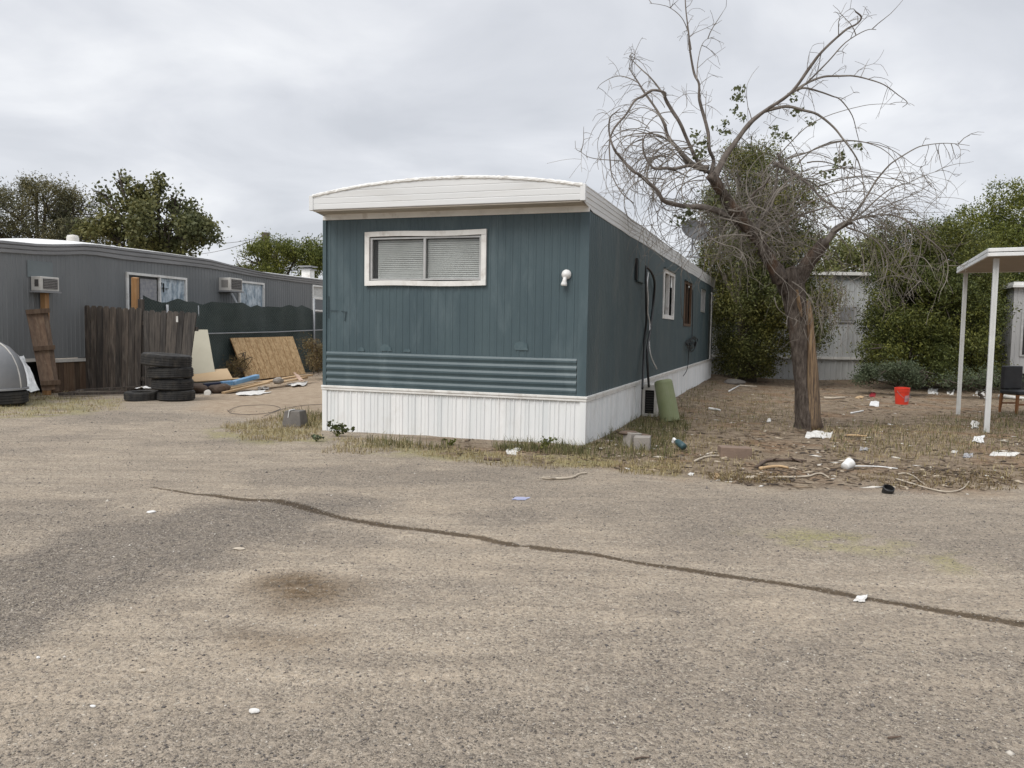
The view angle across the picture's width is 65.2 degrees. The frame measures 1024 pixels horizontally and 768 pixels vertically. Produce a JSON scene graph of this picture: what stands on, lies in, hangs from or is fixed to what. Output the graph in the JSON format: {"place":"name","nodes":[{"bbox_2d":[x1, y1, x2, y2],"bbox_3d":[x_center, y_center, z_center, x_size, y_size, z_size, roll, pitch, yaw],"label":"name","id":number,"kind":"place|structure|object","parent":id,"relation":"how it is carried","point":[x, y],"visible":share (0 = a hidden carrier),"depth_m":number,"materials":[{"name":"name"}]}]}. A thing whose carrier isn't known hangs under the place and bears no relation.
{"place":"outdoors","nodes":[
{"label":"outdoors","id":0,"kind":"place"},
{"bbox_2d":[208,383,230,393],"bbox_3d":[-6.251,0.108,17.041,0.445,0.250,0.423,1,4,0],"label":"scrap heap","id":1,"kind":"object","parent":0,"point":[218,388],"visible":0.84,"depth_m":16.92,"materials":[{"name":"brown stone"}]},
{"bbox_2d":[203,382,220,386],"bbox_3d":[-6.392,0.017,17.048,0.365,0.122,0.120,-2,5,-34],"label":"dark bundle","id":2,"kind":"object","parent":1,"relation":"on","point":[210,383],"visible":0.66,"depth_m":16.99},
{"bbox_2d":[0,358,1023,767],"bbox_3d":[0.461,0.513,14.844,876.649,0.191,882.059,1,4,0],"label":"ground","id":3,"kind":"structure","parent":0,"point":[474,542],"depth_m":4.40,"materials":[{"name":"gravel"}]},
{"bbox_2d":[0,390,28,405],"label":"tyre","id":4,"kind":"object","parent":3,"relation":"on","point":[16,397],"visible":0.84,"depth_m":13.75,"materials":[{"name":"rubber"}]},
{"bbox_2d":[0,342,28,390],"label":"plastic dome","id":5,"kind":"structure","parent":4,"relation":"on","point":[13,377],"depth_m":13.76,"materials":[{"name":"plastic"}]},
{"bbox_2d":[18,355,38,391],"bbox_3d":[-9.126,-0.196,14.868,0.737,0.698,0.404,4,5,38],"label":"metal sheet","id":6,"kind":"object","parent":3,"relation":"on","point":[32,384],"visible":0.45,"depth_m":14.94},
{"bbox_2d":[25,308,60,390],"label":"leaning gate","id":7,"kind":"structure","parent":3,"relation":"on","point":[38,320],"depth_m":15.07,"materials":[{"name":"brown wood"}]},
{"bbox_2d":[40,293,50,394],"bbox_3d":[-9.280,-0.748,15.924,0.120,2.110,0.100,2,4,14],"label":"support post","id":8,"kind":"object","parent":3,"relation":"on","point":[44,300],"visible":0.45,"depth_m":15.83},
{"bbox_2d":[29,276,61,293],"bbox_3d":[-9.238,-1.962,15.846,0.280,0.314,0.510,2,4,14],"label":"air conditioner","id":9,"kind":"object","parent":8,"relation":"on","point":[41,284],"visible":1,"depth_m":15.69,"materials":[{"name":"metal"}]},
{"bbox_2d":[0,168,112,244],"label":"olive tree","id":10,"kind":"object","parent":3,"relation":"on","point":[58,216],"visible":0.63,"depth_m":32.05,"materials":[{"name":"green plant"}]},
{"bbox_2d":[58,391,124,395],"bbox_3d":[-8.358,0.189,15.946,1.198,0.060,0.090,-2,5,-35],"label":"plank","id":11,"kind":"object","parent":3,"relation":"on","point":[92,393],"visible":0.79,"depth_m":15.90,"materials":[{"name":"brown wood"}]},
{"bbox_2d":[75,385,144,390],"bbox_3d":[-8.270,0.088,16.666,1.468,0.079,0.100,-2,5,-41],"label":"plank","id":12,"kind":"object","parent":3,"relation":"on","point":[109,388],"visible":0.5,"depth_m":16.58,"materials":[{"name":"brown wood"}]},
{"bbox_2d":[82,305,144,391],"bbox_3d":[-8.555,-0.747,17.034,1.549,1.837,0.087,2,4,8],"label":"wooden fence","id":13,"kind":"object","parent":3,"relation":"on","point":[113,353],"visible":0.77,"depth_m":16.98,"materials":[{"name":"brown wood"}]},
{"bbox_2d":[123,390,157,400],"bbox_3d":[-7.010,0.219,15.204,0.666,0.170,0.669,1,5,0],"label":"tyre","id":14,"kind":"object","parent":3,"relation":"on","point":[141,395],"visible":0.85,"depth_m":14.94,"materials":[{"name":"rubber"}]},
{"bbox_2d":[138,299,144,389],"bbox_3d":[-7.899,-0.814,17.043,0.128,1.977,0.100,1,4,0],"label":"fence post","id":15,"kind":"object","parent":3,"relation":"on","point":[141,303],"visible":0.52,"depth_m":17.01,"materials":[{"name":"brown wood"}]},
{"bbox_2d":[64,168,231,278],"bbox_3d":[-13.231,-4.350,29.499,5.076,7.541,4.770,4,5,40],"label":"broadleaf tree","id":16,"kind":"object","parent":3,"relation":"on","point":[141,226],"visible":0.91,"depth_m":29.19,"materials":[{"name":"green plant"}]},
{"bbox_2d":[0,235,322,392],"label":"mobile home","id":17,"kind":"object","parent":3,"relation":"on","point":[92,274],"visible":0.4,"depth_m":17.19,"materials":[{"name":"grey"}]},
{"bbox_2d":[125,272,187,309],"bbox_3d":[-8.525,-2.061,19.253,0.075,1.112,2.147,2,4,14],"label":"window","id":18,"kind":"structure","parent":17,"relation":"in","point":[164,288],"depth_m":19.27,"materials":[{"name":"white glass"}]},
{"bbox_2d":[131,277,138,309],"bbox_3d":[-8.197,-1.087,17.404,0.160,2.445,0.566,-1,4,-30],"label":"wooden board","id":19,"kind":"object","parent":18,"relation":"in","point":[134,291],"visible":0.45,"depth_m":17.16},
{"bbox_2d":[230,292,237,302],"bbox_3d":[-7.286,-1.278,21.831,0.769,2.436,0.092,-1,4,-22],"label":"support pole","id":20,"kind":"object","parent":17,"relation":"attached to","point":[233,297],"visible":0.17,"depth_m":21.64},
{"bbox_2d":[218,278,243,292],"bbox_3d":[-7.665,-2.694,21.825,0.396,0.377,0.627,2,4,14],"label":"air conditioner","id":21,"kind":"object","parent":20,"relation":"on","point":[230,285],"visible":1,"depth_m":21.58,"materials":[{"name":"metal"}]},
{"bbox_2d":[238,281,264,306],"bbox_3d":[-7.535,-2.454,23.142,0.065,1.001,1.303,2,4,14],"label":"window","id":22,"kind":"structure","parent":17,"relation":"in","point":[254,292],"depth_m":23.21,"materials":[{"name":"metal"}]},
{"bbox_2d":[312,285,322,311],"bbox_3d":[-6.526,-2.899,27.158,0.075,0.878,1.110,2,4,14],"label":"window","id":23,"kind":"structure","parent":17,"relation":"in","point":[317,290],"depth_m":27.09,"materials":[{"name":"white glass"}]},
{"bbox_2d":[143,310,198,389],"bbox_3d":[-7.090,-0.642,16.558,1.425,1.765,0.149,3,4,22],"label":"wooden fence","id":24,"kind":"object","parent":3,"relation":"on","point":[169,332],"visible":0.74,"depth_m":16.53,"materials":[{"name":"grey wood"}]},
{"bbox_2d":[157,389,194,400],"bbox_3d":[-6.383,0.207,15.207,0.676,0.200,0.679,1,4,0],"label":"tyre","id":25,"kind":"object","parent":3,"relation":"on","point":[183,395],"visible":0.88,"depth_m":14.93,"materials":[{"name":"rubber"}]},
{"bbox_2d":[151,378,193,390],"bbox_3d":[-6.447,-0.003,15.192,0.749,0.215,0.745,5,4,33],"label":"tyre","id":26,"kind":"object","parent":25,"relation":"on","point":[179,384],"visible":0.92,"depth_m":14.89,"materials":[{"name":"rubber"}]},
{"bbox_2d":[147,367,193,378],"bbox_3d":[-6.481,-0.218,15.178,0.819,0.215,0.814,-2,3,-24],"label":"tyre","id":27,"kind":"object","parent":26,"relation":"on","point":[167,373],"visible":0.95,"depth_m":14.84,"materials":[{"name":"rubber"}]},
{"bbox_2d":[140,352,191,367],"bbox_3d":[-6.545,-0.454,15.162,0.894,0.245,0.898,6,3,8],"label":"tyre","id":28,"kind":"object","parent":27,"relation":"on","point":[166,360],"visible":1,"depth_m":14.80,"materials":[{"name":"rubber"}]},
{"bbox_2d":[193,383,207,392],"bbox_3d":[-6.645,0.118,16.942,0.458,0.272,0.430,1,4,0],"label":"scrap heap","id":29,"kind":"object","parent":3,"relation":"on","point":[199,388],"visible":0.55,"depth_m":16.78,"materials":[{"name":"brown stone"}]},
{"bbox_2d":[194,378,238,381],"bbox_3d":[-6.450,-0.088,17.492,0.200,0.045,1.140,4,5,38],"label":"lumber board","id":30,"kind":"object","parent":29,"relation":"on","point":[215,380],"visible":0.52,"depth_m":17.46,"materials":[{"name":"brown wood"}]},
{"bbox_2d":[192,368,231,380],"bbox_3d":[-6.764,-0.199,17.872,0.977,0.280,0.545,-1,4,-22],"label":"hardboard sheet","id":31,"kind":"object","parent":30,"relation":"on","point":[221,374],"visible":0.57,"depth_m":17.83,"materials":[{"name":"wood"}]},
{"bbox_2d":[191,330,214,373],"bbox_3d":[-7.061,-0.725,18.033,0.661,1.003,0.473,-1,4,-24],"label":"beige panel","id":32,"kind":"object","parent":31,"relation":"on","point":[202,359],"visible":0.57,"depth_m":18.03,"materials":[{"name":"wood"}]},
{"bbox_2d":[141,295,322,382],"bbox_3d":[-6.897,-1.253,21.765,0.192,2.404,9.033,2,4,14],"label":"privacy fence","id":33,"kind":"object","parent":3,"relation":"on","point":[222,323],"visible":0.45,"depth_m":20.98,"materials":[{"name":"green"}]},
{"bbox_2d":[218,350,258,377],"bbox_3d":[-6.887,-0.369,20.211,0.932,1.012,1.254,1,4,0],"label":"dry bush","id":34,"kind":"object","parent":3,"relation":"on","point":[239,364],"visible":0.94,"depth_m":20.07,"materials":[{"name":"plant"}]},
{"bbox_2d":[222,381,269,393],"bbox_3d":[-5.816,0.074,17.552,0.090,0.176,1.502,2,4,21],"label":"lumber board","id":35,"kind":"object","parent":3,"relation":"on","point":[243,388],"visible":1,"depth_m":17.44,"materials":[{"name":"brown wood"}]},
{"bbox_2d":[230,378,283,389],"bbox_3d":[-5.781,-0.005,18.048,0.140,0.145,1.915,2,4,20],"label":"lumber board","id":36,"kind":"object","parent":35,"relation":"on","point":[239,386],"visible":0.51,"depth_m":17.75,"materials":[{"name":"brown wood"}]},
{"bbox_2d":[220,374,259,385],"bbox_3d":[-5.996,-0.083,17.698,0.200,0.209,1.168,3,4,23],"label":"wrapped bundle","id":37,"kind":"object","parent":36,"relation":"on","point":[243,380],"visible":0.86,"depth_m":17.65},
{"bbox_2d":[254,375,295,382],"bbox_3d":[-5.590,-0.110,19.143,0.120,0.081,2.231,2,4,9],"label":"lumber board","id":38,"kind":"object","parent":36,"relation":"on","point":[290,377],"visible":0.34,"depth_m":19.48,"materials":[{"name":"brown wood"}]},
{"bbox_2d":[273,377,283,383],"bbox_3d":[-5.360,-0.077,18.352,0.245,0.169,0.194,1,4,0],"label":"concrete lump","id":39,"kind":"object","parent":36,"relation":"on","point":[278,380],"visible":1,"depth_m":18.29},
{"bbox_2d":[236,390,269,394],"bbox_3d":[-5.491,0.182,16.978,0.632,0.055,1.246,1,4,0],"label":"scrap sheet","id":40,"kind":"object","parent":3,"relation":"on","point":[259,392],"visible":0.99,"depth_m":16.80,"materials":[{"name":"paper"}]},
{"bbox_2d":[249,708,259,713],"bbox_3d":[-0.969,1.229,3.006,0.042,0.015,0.032,1,4,0],"label":"rock","id":41,"kind":"object","parent":3,"relation":"on","point":[253,710],"visible":1,"depth_m":3.00,"materials":[{"name":"stone"}]},
{"bbox_2d":[230,336,305,379],"bbox_3d":[-6.518,-0.712,21.581,0.523,1.130,2.521,3,4,22],"label":"strand board","id":42,"kind":"object","parent":3,"relation":"on","point":[274,357],"visible":0.89,"depth_m":21.55,"materials":[{"name":"wood"}]},
{"bbox_2d":[228,404,320,415],"bbox_3d":[-4.299,0.427,13.913,1.168,0.029,2.259,2,4,11],"label":"ground wire","id":43,"kind":"object","parent":3,"relation":"on","point":[269,412],"visible":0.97,"depth_m":13.82,"materials":[{"name":"black plastic"}]},
{"bbox_2d":[231,230,322,278],"bbox_3d":[-10.104,-3.949,35.729,5.968,6.028,3.971,1,4,0],"label":"shrubby tree","id":44,"kind":"object","parent":3,"relation":"on","point":[290,254],"visible":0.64,"depth_m":34.85,"materials":[{"name":"green plant"}]},
{"bbox_2d":[281,409,307,426],"bbox_3d":[-3.151,0.507,11.626,0.306,0.280,0.306,2,4,8],"label":"pier block","id":45,"kind":"object","parent":3,"relation":"on","point":[292,417],"depth_m":11.50,"materials":[{"name":"concrete"}]},
{"bbox_2d":[287,381,307,385],"bbox_3d":[-5.261,-0.008,19.566,0.458,0.051,1.310,0,4,-11],"label":"scrap sheet","id":46,"kind":"object","parent":3,"relation":"on","point":[299,383],"visible":1,"depth_m":19.41,"materials":[{"name":"paper"}]},
{"bbox_2d":[274,377,307,383],"bbox_3d":[-5.378,-0.091,19.545,0.090,0.067,1.817,2,4,8],"label":"lumber board","id":47,"kind":"object","parent":46,"relation":"on","point":[291,380],"visible":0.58,"depth_m":19.53,"materials":[{"name":"brown wood"}]},
{"bbox_2d":[296,331,322,373],"bbox_3d":[-5.357,-0.754,22.944,1.229,1.511,4.289,1,4,-5],"label":"dry bush","id":48,"kind":"object","parent":3,"relation":"on","point":[317,357],"visible":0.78,"depth_m":21.40,"materials":[{"name":"plant"}]},
{"bbox_2d":[311,434,323,441],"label":"weed","id":49,"kind":"object","parent":3,"relation":"on","point":[315,438],"visible":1,"depth_m":9.94,"materials":[{"name":"green plant"}]},
{"bbox_2d":[327,420,354,436],"bbox_3d":[-2.246,0.581,10.440,0.374,0.228,0.240,3,4,22],"label":"weed","id":50,"kind":"object","parent":3,"relation":"on","point":[337,428],"visible":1,"depth_m":10.43,"materials":[{"name":"green plant"}]},
{"bbox_2d":[484,457,500,460],"bbox_3d":[-0.216,0.828,8.782,0.197,0.045,0.063,2,4,18],"label":"stick","id":51,"kind":"object","parent":3,"relation":"on","point":[492,459],"visible":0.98,"depth_m":8.76,"materials":[{"name":"brown wood"}]},
{"bbox_2d":[0,389,1023,488],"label":"dry grass","id":52,"kind":"structure","parent":3,"relation":"on","point":[266,437],"depth_m":10.27,"materials":[{"name":"plant"}]},
{"bbox_2d":[309,175,715,444],"bbox_3d":[1.967,-1.361,18.627,3.831,3.588,17.863,2,4,19],"label":"mobile home","id":53,"kind":"object","parent":3,"relation":"on","point":[490,307],"visible":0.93,"depth_m":10.58,"materials":[{"name":"teal paint"}]},
{"bbox_2d":[364,229,486,285],"bbox_3d":[-1.146,-1.672,10.629,1.760,0.750,0.140,2,4,19],"label":"window","id":54,"kind":"structure","parent":53,"relation":"in","point":[452,257],"depth_m":10.61,"materials":[{"name":"metal"}]},
{"bbox_2d":[641,266,646,389],"bbox_3d":[2.224,-0.959,13.441,0.070,2.053,0.882,2,4,12],"label":"cable","id":55,"kind":"object","parent":53,"relation":"attached to","point":[643,363],"visible":1,"depth_m":13.53,"materials":[{"name":"black plastic"}]},
{"bbox_2d":[645,265,655,387],"bbox_3d":[2.450,-1.006,14.079,0.151,2.074,1.255,2,4,17],"label":"cable","id":56,"kind":"object","parent":53,"relation":"attached to","point":[649,334],"visible":0.99,"depth_m":13.98,"materials":[{"name":"black plastic"}]},
{"bbox_2d":[647,271,656,368],"bbox_3d":[2.486,-1.101,14.263,0.087,1.740,1.370,2,4,19],"label":"cable","id":57,"kind":"object","parent":53,"relation":"hanging from","point":[649,318],"visible":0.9,"depth_m":14.02,"materials":[{"name":"white plastic"}]},
{"bbox_2d":[662,267,676,319],"bbox_3d":[3.233,-1.852,16.575,0.130,1.010,1.650,2,4,19],"label":"side window","id":58,"kind":"structure","parent":53,"relation":"in","point":[666,275],"depth_m":16.57,"materials":[{"name":"white glass"}]},
{"bbox_2d":[683,279,693,326],"bbox_3d":[4.301,-1.969,19.669,0.130,1.100,1.500,2,4,19],"label":"side window","id":59,"kind":"structure","parent":53,"relation":"in","point":[686,287],"depth_m":19.65,"materials":[{"name":"brown wood"}]},
{"bbox_2d":[683,290,697,375],"bbox_3d":[4.442,-1.310,19.877,0.082,2.103,2.825,2,4,19],"label":"cable coil","id":60,"kind":"object","parent":53,"relation":"hanging from","point":[693,343],"visible":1,"depth_m":20.22,"materials":[{"name":"black plastic"}]},
{"bbox_2d":[681,220,707,257],"bbox_3d":[4.475,-3.581,19.642,0.698,0.925,0.818,1,4,0],"label":"satellite dish","id":61,"kind":"object","parent":53,"relation":"attached to","point":[691,232],"visible":0.56,"depth_m":19.64,"materials":[{"name":"grey metal"}]},
{"bbox_2d":[700,288,706,312],"bbox_3d":[5.489,-2.407,23.074,0.130,0.670,1.150,2,4,19],"label":"side window","id":62,"kind":"structure","parent":53,"relation":"in","point":[703,290],"depth_m":23.06,"materials":[{"name":"metal"}]},
{"bbox_2d":[706,292,712,357],"bbox_3d":[6.179,-1.830,25.001,0.048,2.080,0.870,2,4,19],"label":"side door","id":63,"kind":"structure","parent":53,"relation":"in","point":[709,329],"depth_m":25.06,"materials":[{"name":"paint"}]},
{"bbox_2d":[512,497,529,499],"bbox_3d":[0.079,0.986,6.889,0.162,0.013,0.108,1,4,0],"label":"litter scrap","id":64,"kind":"object","parent":3,"relation":"on","point":[519,498],"visible":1,"depth_m":6.88,"materials":[{"name":"paper"}]},
{"bbox_2d":[538,436,556,447],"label":"weed","id":65,"kind":"object","parent":3,"relation":"on","point":[547,442],"visible":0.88,"depth_m":9.64,"materials":[{"name":"green plant"}]},
{"bbox_2d":[541,472,587,479],"bbox_3d":[0.527,0.913,7.933,0.710,0.048,0.148,-2,5,-37],"label":"branch","id":66,"kind":"object","parent":3,"relation":"on","point":[553,478],"visible":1,"depth_m":7.83,"materials":[{"name":"brown wood"}]},
{"bbox_2d":[622,432,641,446],"bbox_3d":[1.503,0.709,10.032,0.170,0.210,0.160,3,5,-29],"label":"concrete block","id":67,"kind":"object","parent":3,"relation":"on","point":[629,437],"depth_m":9.95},
{"bbox_2d":[619,430,637,434],"bbox_3d":[1.458,0.612,10.042,0.244,0.055,0.141,1,4,0],"label":"bark scrap","id":68,"kind":"object","parent":67,"relation":"on","point":[624,432],"visible":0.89,"depth_m":9.99,"materials":[{"name":"brown wood"}]},
{"bbox_2d":[634,435,650,449],"bbox_3d":[1.607,0.737,9.858,0.200,0.185,0.170,0,5,14],"label":"concrete block","id":69,"kind":"object","parent":3,"relation":"on","point":[643,439],"depth_m":9.78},
{"bbox_2d":[271,378,1023,460],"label":"green weeds","id":70,"kind":"object","parent":3,"relation":"on","point":[532,445],"visible":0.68,"depth_m":10.82,"materials":[{"name":"plant"}]},
{"bbox_2d":[642,383,658,416],"bbox_3d":[2.431,0.274,13.964,0.276,0.560,0.360,2,4,19],"label":"meter housing","id":71,"kind":"object","parent":3,"relation":"on","point":[649,403],"visible":0.65,"depth_m":13.83,"materials":[{"name":"metal"}]},
{"bbox_2d":[654,379,679,421],"bbox_3d":[2.548,0.281,13.146,0.316,0.738,0.455,-3,5,-45],"label":"barrel cover","id":72,"kind":"object","parent":3,"relation":"on","point":[666,399],"visible":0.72,"depth_m":13.03,"materials":[{"name":"green plastic"}]},
{"bbox_2d":[672,438,686,449],"bbox_3d":[2.054,0.737,9.855,0.086,0.130,0.235,-1,4,-30],"label":"bottle","id":73,"kind":"object","parent":3,"relation":"on","point":[679,443],"visible":0.99,"depth_m":9.80,"materials":[{"name":"teal plastic"}]},
{"bbox_2d":[694,454,718,461],"bbox_3d":[2.216,0.847,9.236,0.132,0.041,0.588,5,5,44],"label":"stick","id":74,"kind":"object","parent":3,"relation":"on","point":[698,459],"visible":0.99,"depth_m":9.30,"materials":[{"name":"brown wood"}]},
{"bbox_2d":[439,380,1023,494],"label":"wood chips","id":75,"kind":"object","parent":3,"relation":"on","point":[828,467],"visible":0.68,"depth_m":9.28,"materials":[{"name":"wood"}]},
{"bbox_2d":[718,445,751,458],"bbox_3d":[2.618,0.812,9.409,0.360,0.150,0.180,2,4,3],"label":"brick","id":76,"kind":"object","parent":3,"relation":"on","point":[741,452],"visible":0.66,"depth_m":9.32,"materials":[{"name":"brick"}]},
{"bbox_2d":[724,379,745,384],"bbox_3d":[6.716,-0.033,24.144,0.660,0.247,0.548,2,4,14],"label":"rock","id":77,"kind":"object","parent":3,"relation":"on","point":[735,381],"visible":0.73,"depth_m":23.95,"materials":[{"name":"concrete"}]},
{"bbox_2d":[547,0,976,430],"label":"dead tree","id":78,"kind":"object","parent":3,"relation":"on","point":[790,282],"visible":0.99,"depth_m":11.87,"materials":[{"name":"brown plant"}]},
{"bbox_2d":[684,136,858,381],"bbox_3d":[7.900,-3.854,25.841,4.481,7.990,7.731,1,4,0],"label":"evergreen tree","id":79,"kind":"object","parent":3,"relation":"on","point":[745,348],"visible":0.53,"depth_m":24.08,"materials":[{"name":"green plant"}]},
{"bbox_2d":[759,465,788,469],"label":"branch","id":80,"kind":"object","parent":3,"relation":"on","point":[771,466],"visible":1,"depth_m":8.67,"materials":[{"name":"brown wood"}]},
{"bbox_2d":[754,457,806,467],"bbox_3d":[2.955,0.873,9.028,0.896,0.061,0.286,-1,5,-32],"label":"branch","id":81,"kind":"object","parent":3,"relation":"on","point":[759,464],"visible":1,"depth_m":9.16,"materials":[{"name":"brown wood"}]},
{"bbox_2d":[768,473,828,477],"bbox_3d":[2.954,0.952,8.166,0.729,0.026,0.222,-1,4,-24],"label":"branch","id":82,"kind":"object","parent":3,"relation":"on","point":[803,476],"visible":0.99,"depth_m":8.20,"materials":[{"name":"brown wood"}]},
{"bbox_2d":[805,430,832,438],"bbox_3d":[4.406,0.734,11.487,0.340,0.064,0.746,3,4,24],"label":"scrap","id":83,"kind":"object","parent":3,"relation":"on","point":[817,433],"visible":0.93,"depth_m":11.47,"materials":[{"name":"paper"}]},
{"bbox_2d":[671,270,985,382],"bbox_3d":[11.573,-2.250,32.422,11.300,3.887,9.300,1,4,3],"label":"mobile home","id":84,"kind":"object","parent":3,"relation":"on","point":[839,365],"visible":0.09,"depth_m":28.01,"materials":[{"name":"grey"}]},
{"bbox_2d":[838,305,856,322],"bbox_3d":[11.691,-2.447,27.900,0.600,0.600,0.030,1,4,3],"label":"window frame","id":85,"kind":"structure","parent":84,"relation":"in","point":[850,321],"depth_m":27.88,"materials":[{"name":"grey"}]},
{"bbox_2d":[841,307,853,320],"bbox_3d":[11.690,-2.446,27.880,0.460,0.460,0.008,1,4,3],"label":"window pane","id":86,"kind":"structure","parent":84,"relation":"in","point":[850,311],"depth_m":27.88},
{"bbox_2d":[795,226,893,271],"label":"distant tree","id":87,"kind":"object","parent":3,"relation":"on","point":[856,260],"visible":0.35,"depth_m":40.98,"materials":[{"name":"green plant"}]},
{"bbox_2d":[841,458,855,468],"bbox_3d":[3.701,0.884,8.826,0.137,0.136,0.124,-1,5,-32],"label":"cup","id":88,"kind":"object","parent":3,"relation":"on","point":[848,463],"visible":0.94,"depth_m":8.79,"materials":[{"name":"white plastic"}]},
{"bbox_2d":[853,594,867,601],"bbox_3d":[1.919,1.177,4.395,0.057,0.019,0.149,4,5,36],"label":"litter scrap","id":89,"kind":"object","parent":3,"relation":"on","point":[860,598],"visible":1,"depth_m":4.40,"materials":[{"name":"paper"}]},
{"bbox_2d":[870,401,878,406],"bbox_3d":[8.411,0.454,18.568,0.197,0.051,1.230,3,4,25],"label":"litter scrap","id":90,"kind":"object","parent":3,"relation":"on","point":[874,403],"visible":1,"depth_m":18.46,"materials":[{"name":"paper"}]},
{"bbox_2d":[855,465,897,468],"bbox_3d":[3.974,0.920,8.880,0.555,0.022,0.076,2,4,12],"label":"stick","id":91,"kind":"object","parent":3,"relation":"on","point":[873,466],"visible":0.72,"depth_m":8.90,"materials":[{"name":"white plastic"}]},
{"bbox_2d":[881,484,894,493],"bbox_3d":[3.477,0.982,7.396,0.104,0.102,0.117,1,4,0],"label":"cap","id":92,"kind":"object","parent":3,"relation":"on","point":[888,489],"visible":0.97,"depth_m":7.38,"materials":[{"name":"black plastic"}]},
{"bbox_2d":[846,355,937,389],"bbox_3d":[10.136,-0.178,21.461,2.273,1.379,1.663,3,4,28],"label":"shrub","id":93,"kind":"object","parent":3,"relation":"on","point":[868,373],"visible":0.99,"depth_m":21.19,"materials":[{"name":"green plant"}]},
{"bbox_2d":[894,387,909,404],"bbox_3d":[9.115,0.281,18.698,0.351,0.388,0.344,-4,7,-23],"label":"bucket","id":94,"kind":"object","parent":3,"relation":"on","point":[902,395],"visible":1,"depth_m":18.58,"materials":[{"name":"red plastic"}]},
{"bbox_2d":[895,478,968,491],"bbox_3d":[4.269,0.996,7.824,0.735,0.025,0.649,1,4,0],"label":"branch","id":95,"kind":"object","parent":3,"relation":"on","point":[931,488],"visible":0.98,"depth_m":7.70,"materials":[{"name":"brown wood"}]},
{"bbox_2d":[928,388,937,394],"bbox_3d":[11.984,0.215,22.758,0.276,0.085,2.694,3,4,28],"label":"litter scrap","id":96,"kind":"object","parent":3,"relation":"on","point":[932,391],"visible":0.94,"depth_m":22.86,"materials":[{"name":"paper"}]},
{"bbox_2d":[846,210,1021,388],"bbox_3d":[12.707,-2.562,24.007,4.899,5.890,6.457,4,5,41],"label":"bushy tree","id":97,"kind":"object","parent":3,"relation":"on","point":[909,332],"visible":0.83,"depth_m":22.99,"materials":[{"name":"green plant"}]},
{"bbox_2d":[932,361,1023,398],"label":"shrub","id":98,"kind":"object","parent":3,"relation":"on","point":[969,380],"visible":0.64,"depth_m":20.61,"materials":[{"name":"green plant"}]},
{"bbox_2d":[972,435,984,442],"bbox_3d":[6.571,0.776,11.253,0.140,0.061,0.650,3,5,32],"label":"litter scrap","id":99,"kind":"object","parent":3,"relation":"on","point":[979,439],"visible":0.94,"depth_m":11.23,"materials":[{"name":"paper"}]},
{"bbox_2d":[943,174,1023,371],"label":"bushy tree","id":100,"kind":"object","parent":3,"relation":"on","point":[1011,226],"visible":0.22,"depth_m":26.36,"materials":[{"name":"green plant"}]},
{"bbox_2d":[956,247,1023,431],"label":"carport","id":101,"kind":"object","parent":3,"relation":"on","point":[994,261],"visible":0.97,"depth_m":12.52,"materials":[{"name":"white paint"}]},
{"bbox_2d":[976,282,1023,389],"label":"mobile home","id":102,"kind":"object","parent":3,"relation":"on","point":[1014,342],"visible":0.14,"depth_m":23.41,"materials":[{"name":"grey"}]},
{"bbox_2d":[1019,312,1023,355],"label":"window frame","id":103,"kind":"structure","parent":102,"relation":"in","point":[1022,318],"depth_m":23.32,"materials":[{"name":"metal"}]},
{"bbox_2d":[989,452,1019,455],"bbox_3d":[6.124,0.870,9.949,0.268,0.029,0.609,4,5,38],"label":"litter scrap","id":104,"kind":"object","parent":3,"relation":"on","point":[1004,454],"visible":0.94,"depth_m":9.91,"materials":[{"name":"paper"}]},
{"bbox_2d":[998,366,1023,413],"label":"dining chair","id":105,"kind":"object","parent":3,"relation":"on","point":[1011,380],"visible":1,"depth_m":16.88,"materials":[{"name":"black plastic"}]},
{"bbox_2d":[998,394,1023,399],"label":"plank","id":106,"kind":"object","parent":3,"relation":"on","point":[1005,396],"visible":0.63,"depth_m":20.67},
{"bbox_2d":[0,0,1023,278],"label":"sky","id":107,"kind":"structure","parent":0,"point":[258,108],"materials":[{"name":"grey"}]},
{"bbox_2d":[702,386,1020,490],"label":"rusty dead grass","id":108,"kind":"structure","parent":0,"point":[919,477],"depth_m":8.16,"materials":[{"name":"plant"}]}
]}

